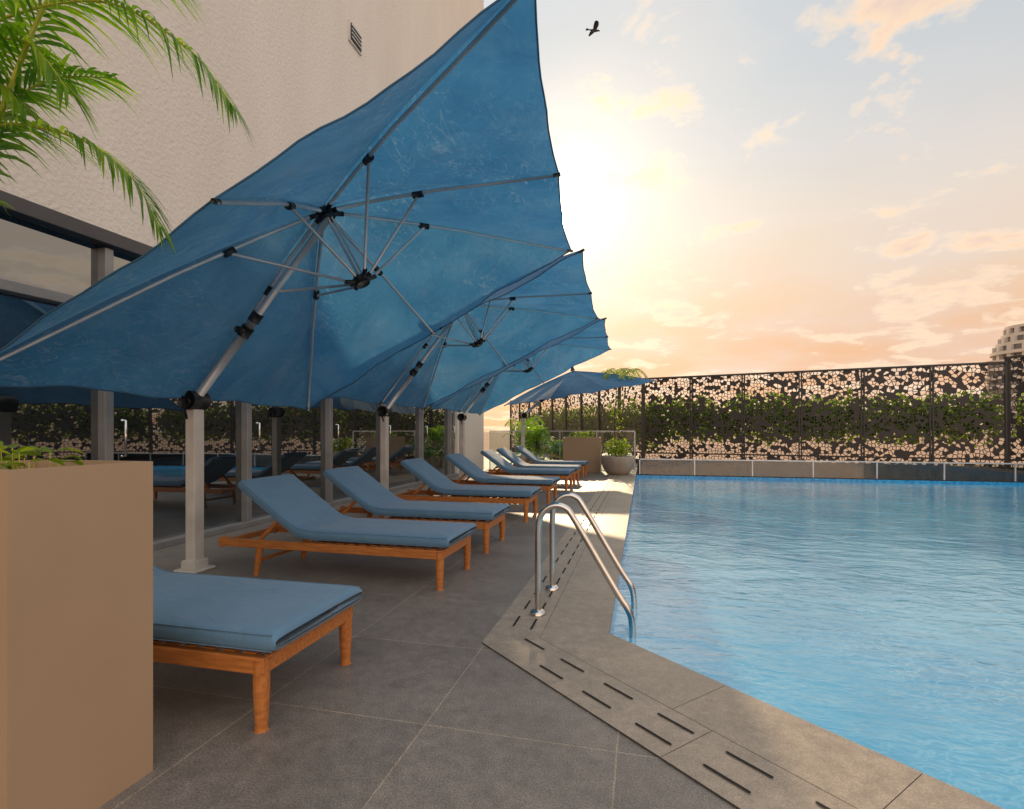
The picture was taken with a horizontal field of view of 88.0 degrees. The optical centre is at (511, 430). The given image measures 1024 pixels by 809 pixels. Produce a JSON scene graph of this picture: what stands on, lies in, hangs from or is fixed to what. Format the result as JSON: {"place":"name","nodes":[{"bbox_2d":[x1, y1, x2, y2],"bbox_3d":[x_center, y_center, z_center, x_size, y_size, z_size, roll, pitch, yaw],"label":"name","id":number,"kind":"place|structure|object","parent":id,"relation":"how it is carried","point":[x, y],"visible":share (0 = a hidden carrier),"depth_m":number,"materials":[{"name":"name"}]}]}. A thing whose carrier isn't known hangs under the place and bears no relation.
{"place":"outdoors","nodes":[
{"label":"outdoors","id":0,"kind":"place"},
{"bbox_2d":[98,452,737,808],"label":"pool deck","id":1,"kind":"structure","parent":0,"point":[426,698],"depth_m":2.32,"materials":[{"name":"tile"}]},
{"bbox_2d":[0,441,152,808],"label":"tall planter","id":2,"kind":"object","parent":1,"relation":"on","point":[76,634],"visible":1,"depth_m":1.69,"materials":[{"name":"concrete"}]},
{"bbox_2d":[0,0,254,254],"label":"potted palm","id":3,"kind":"object","parent":1,"relation":"on","point":[41,59],"visible":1,"depth_m":2.42,"materials":[{"name":"green plant"}]},
{"bbox_2d":[0,0,483,472],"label":"walls","id":4,"kind":"structure","parent":1,"relation":"on","point":[287,73],"depth_m":6.28,"materials":[{"name":"paint"}]},
{"bbox_2d":[0,190,458,550],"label":"window frames","id":5,"kind":"structure","parent":4,"relation":"attached to","point":[109,242],"depth_m":5.10,"materials":[{"name":"grey metal"}]},
{"bbox_2d":[0,213,454,540],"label":"window glass","id":6,"kind":"object","parent":5,"relation":"in","point":[292,439],"visible":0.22,"depth_m":5.87,"materials":[{"name":"glass"}]},
{"bbox_2d":[121,419,454,456],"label":"door handles","id":7,"kind":"object","parent":5,"relation":"attached to","point":[125,438],"depth_m":5.20,"materials":[{"name":"silver metal"}]},
{"bbox_2d":[348,19,361,55],"bbox_3d":[-2.783,-7.000,9.445,0.060,0.360,0.420,0,0,14],"label":"wall vent","id":8,"kind":"object","parent":4,"relation":"attached to","point":[354,37],"depth_m":9.39,"materials":[{"name":"white metal"}]},
{"bbox_2d":[153,565,361,733],"bbox_3d":[-1.935,0.840,2.765,2.158,0.830,0.728,0,0,14],"label":"sun lounger","id":9,"kind":"object","parent":1,"relation":"on","point":[279,622],"visible":0.48,"depth_m":2.39,"materials":[{"name":"fabric"}]},
{"bbox_2d":[0,0,572,573],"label":"cantilever parasol","id":10,"kind":"object","parent":1,"relation":"on","point":[420,202],"visible":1,"depth_m":4.30,"materials":[{"name":"fabric"}]},
{"bbox_2d":[218,474,476,590],"bbox_3d":[-1.449,0.840,4.729,2.158,0.830,0.728,0,0,14],"label":"sun lounger","id":11,"kind":"object","parent":1,"relation":"on","point":[292,504],"visible":1,"depth_m":4.53,"materials":[{"name":"fabric"}]},
{"bbox_2d":[323,466,509,552],"bbox_3d":[-1.154,0.840,5.981,2.158,0.830,0.728,0,0,14],"label":"sun lounger","id":12,"kind":"object","parent":1,"relation":"on","point":[367,493],"visible":0.91,"depth_m":5.78,"materials":[{"name":"fabric"}]},
{"bbox_2d":[327,248,599,489],"bbox_3d":[-0.475,-0.449,8.257,3.599,3.397,3.956,0,0,14],"label":"cantilever parasol","id":13,"kind":"object","parent":1,"relation":"on","point":[518,320],"visible":0.72,"depth_m":8.81,"materials":[{"name":"fabric"}]},
{"bbox_2d":[395,458,540,521],"bbox_3d":[-0.695,0.840,7.850,2.158,0.830,0.728,0,0,14],"label":"sun lounger","id":14,"kind":"object","parent":1,"relation":"on","point":[430,476],"visible":0.98,"depth_m":7.61,"materials":[{"name":"fabric"}]},
{"bbox_2d":[445,453,559,503],"bbox_3d":[-0.258,0.840,9.566,2.158,0.830,0.728,0,0,15],"label":"sun lounger","id":15,"kind":"object","parent":1,"relation":"on","point":[472,470],"visible":0.9,"depth_m":9.35,"materials":[{"name":"fabric"}]},
{"bbox_2d":[428,317,611,479],"bbox_3d":[0.433,-0.449,11.926,3.599,3.397,3.956,0,0,14],"label":"cantilever parasol","id":16,"kind":"object","parent":1,"relation":"on","point":[552,359],"visible":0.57,"depth_m":12.86,"materials":[{"name":"fabric"}]},
{"bbox_2d":[502,416,544,462],"bbox_3d":[0.495,0.357,18.858,1.473,1.787,1.578,0,0,-41],"label":"palm shrub","id":17,"kind":"object","parent":1,"relation":"on","point":[530,423],"visible":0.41,"depth_m":18.75,"materials":[{"name":"green plant"}]},
{"bbox_2d":[480,449,574,490],"bbox_3d":[0.253,0.840,11.605,2.158,0.830,0.728,0,0,15],"label":"sun lounger","id":18,"kind":"object","parent":1,"relation":"on","point":[503,464],"visible":0.91,"depth_m":11.36,"materials":[{"name":"fabric"}]},
{"bbox_2d":[488,448,581,484],"bbox_3d":[0.562,0.840,12.866,2.158,0.830,0.728,0,0,15],"label":"sun lounger","id":19,"kind":"object","parent":1,"relation":"on","point":[511,457],"visible":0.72,"depth_m":12.68,"materials":[{"name":"fabric"}]},
{"bbox_2d":[517,424,557,462],"bbox_3d":[0.729,0.508,17.180,1.536,1.484,1.436,0,0,14],"label":"palm shrub","id":20,"kind":"object","parent":1,"relation":"on","point":[536,442],"visible":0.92,"depth_m":17.04,"materials":[{"name":"green plant"}]},
{"bbox_2d":[512,446,588,476],"bbox_3d":[1.013,0.840,14.747,2.158,0.830,0.728,0,0,14],"label":"sun lounger","id":21,"kind":"object","parent":1,"relation":"on","point":[529,455],"visible":0.75,"depth_m":14.53,"materials":[{"name":"fabric"}]},
{"bbox_2d":[489,431,634,470],"bbox_3d":[1.524,0.625,16.878,4.680,1.250,0.045,0,0,14],"label":"glass balustrade","id":22,"kind":"object","parent":1,"relation":"on","point":[559,438],"visible":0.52,"depth_m":16.85,"materials":[{"name":"metal"}]},
{"bbox_2d":[504,367,657,460],"bbox_3d":[1.834,-0.287,15.103,3.222,3.073,3.271,0,0,-21],"label":"cantilever parasol","id":23,"kind":"object","parent":1,"relation":"on","point":[573,382],"visible":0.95,"depth_m":14.29,"materials":[{"name":"fabric"}]},
{"bbox_2d":[563,430,600,472],"bbox_3d":[2.144,0.615,16.158,1.100,1.269,0.600,0,0,14],"label":"square planter","id":24,"kind":"object","parent":1,"relation":"on","point":[586,447],"visible":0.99,"depth_m":15.86,"materials":[{"name":"concrete"}]},
{"bbox_2d":[601,367,648,474],"bbox_3d":[3.095,-0.246,14.936,1.564,2.993,1.707,0,0,14],"label":"bowl planter","id":25,"kind":"object","parent":1,"relation":"on","point":[615,463],"visible":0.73,"depth_m":14.81,"materials":[{"name":"stone"}]},
{"bbox_2d":[482,474,1002,808],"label":"pool coping","id":26,"kind":"object","parent":1,"relation":"on","point":[805,764],"visible":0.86,"depth_m":2.36,"materials":[{"name":"stone"}]},
{"bbox_2d":[513,479,829,808],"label":"drain grate","id":27,"kind":"object","parent":26,"relation":"on","point":[712,769],"visible":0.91,"depth_m":2.30,"materials":[{"name":"black metal"}]},
{"bbox_2d":[610,475,1023,633],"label":"pool basin","id":28,"kind":"object","parent":1,"relation":"in","point":[856,480],"visible":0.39,"depth_m":13.76,"materials":[{"name":"tile"}]},
{"bbox_2d":[530,492,636,637],"bbox_3d":[0.533,1.315,3.793,0.702,1.670,0.690,0,0,14],"label":"pool ladder handrail","id":29,"kind":"object","parent":28,"relation":"on","point":[537,611],"visible":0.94,"depth_m":3.56,"materials":[{"name":"silver metal"}]},
{"bbox_2d":[639,458,1023,481],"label":"glass balustrade","id":30,"kind":"object","parent":28,"relation":"on","point":[876,462],"visible":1,"depth_m":13.94,"materials":[{"name":"metal"}]},
{"bbox_2d":[542,439,562,459],"bbox_3d":[1.630,0.761,17.694,1.441,0.977,1.519,0,0,14],"label":"plant","id":31,"kind":"object","parent":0,"point":[555,447],"visible":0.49,"depth_m":17.52,"materials":[{"name":"green plant"}]},
{"bbox_2d":[585,20,599,35],"bbox_3d":[2.283,-11.327,14.971,0.446,0.126,0.446,0,0,34],"label":"flying bird","id":32,"kind":"object","parent":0,"point":[595,26],"visible":1,"depth_m":14.94},
{"bbox_2d":[484,432,1023,467],"bbox_3d":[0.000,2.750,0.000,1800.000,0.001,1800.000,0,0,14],"label":"ground","id":33,"kind":"structure","parent":0,"point":[497,440],"depth_m":77.25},
{"bbox_2d":[510,384,645,474],"bbox_3d":[2.509,0.385,27.547,0.260,4.730,15.984,0,0,-18],"label":"perforated screen fence","id":34,"kind":"object","parent":33,"relation":"on","point":[598,413],"visible":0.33,"depth_m":23.66,"materials":[{"name":"brown metal"}]},
{"bbox_2d":[522,396,666,451],"bbox_3d":[3.104,-0.219,27.760,0.994,2.425,16.322,0,0,-18],"label":"hedge","id":35,"kind":"object","parent":33,"relation":"on","point":[608,417],"visible":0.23,"depth_m":24.11,"materials":[{"name":"green plant"}]},
{"bbox_2d":[645,387,1003,447],"bbox_3d":[9.882,-0.425,18.189,10.842,2.075,1.045,0,0,28],"label":"hedge","id":36,"kind":"object","parent":33,"relation":"on","point":[945,413],"visible":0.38,"depth_m":17.55,"materials":[{"name":"green plant"}]},
{"bbox_2d":[641,361,1010,481],"bbox_3d":[9.588,0.385,17.641,10.520,4.730,0.260,0,0,28],"label":"perforated screen fence","id":37,"kind":"object","parent":33,"relation":"on","point":[864,470],"visible":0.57,"depth_m":17.13,"materials":[{"name":"brown metal"}]},
{"bbox_2d":[982,323,1023,438],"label":"round apartment tower","id":38,"kind":"structure","parent":33,"relation":"on","point":[1010,341],"depth_m":186.78,"materials":[{"name":"white concrete"}]},
{"bbox_2d":[1004,355,1023,482],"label":"perforated screen fence","id":39,"kind":"object","parent":33,"relation":"on","point":[1019,429],"visible":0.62,"depth_m":15.00,"materials":[{"name":"brown metal"}]},
{"bbox_2d":[1011,393,1023,446],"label":"hedge","id":40,"kind":"object","parent":33,"relation":"on","point":[1019,416],"visible":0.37,"depth_m":15.29,"materials":[{"name":"green plant"}]},
{"bbox_2d":[484,0,1023,432],"label":"sky","id":41,"kind":"structure","parent":0,"point":[747,186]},
{"bbox_2d":[612,477,1023,808],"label":"pool water","id":42,"kind":"structure","parent":0,"point":[886,619],"depth_m":4.05,"materials":[{"name":"blue liquid"}]}
]}

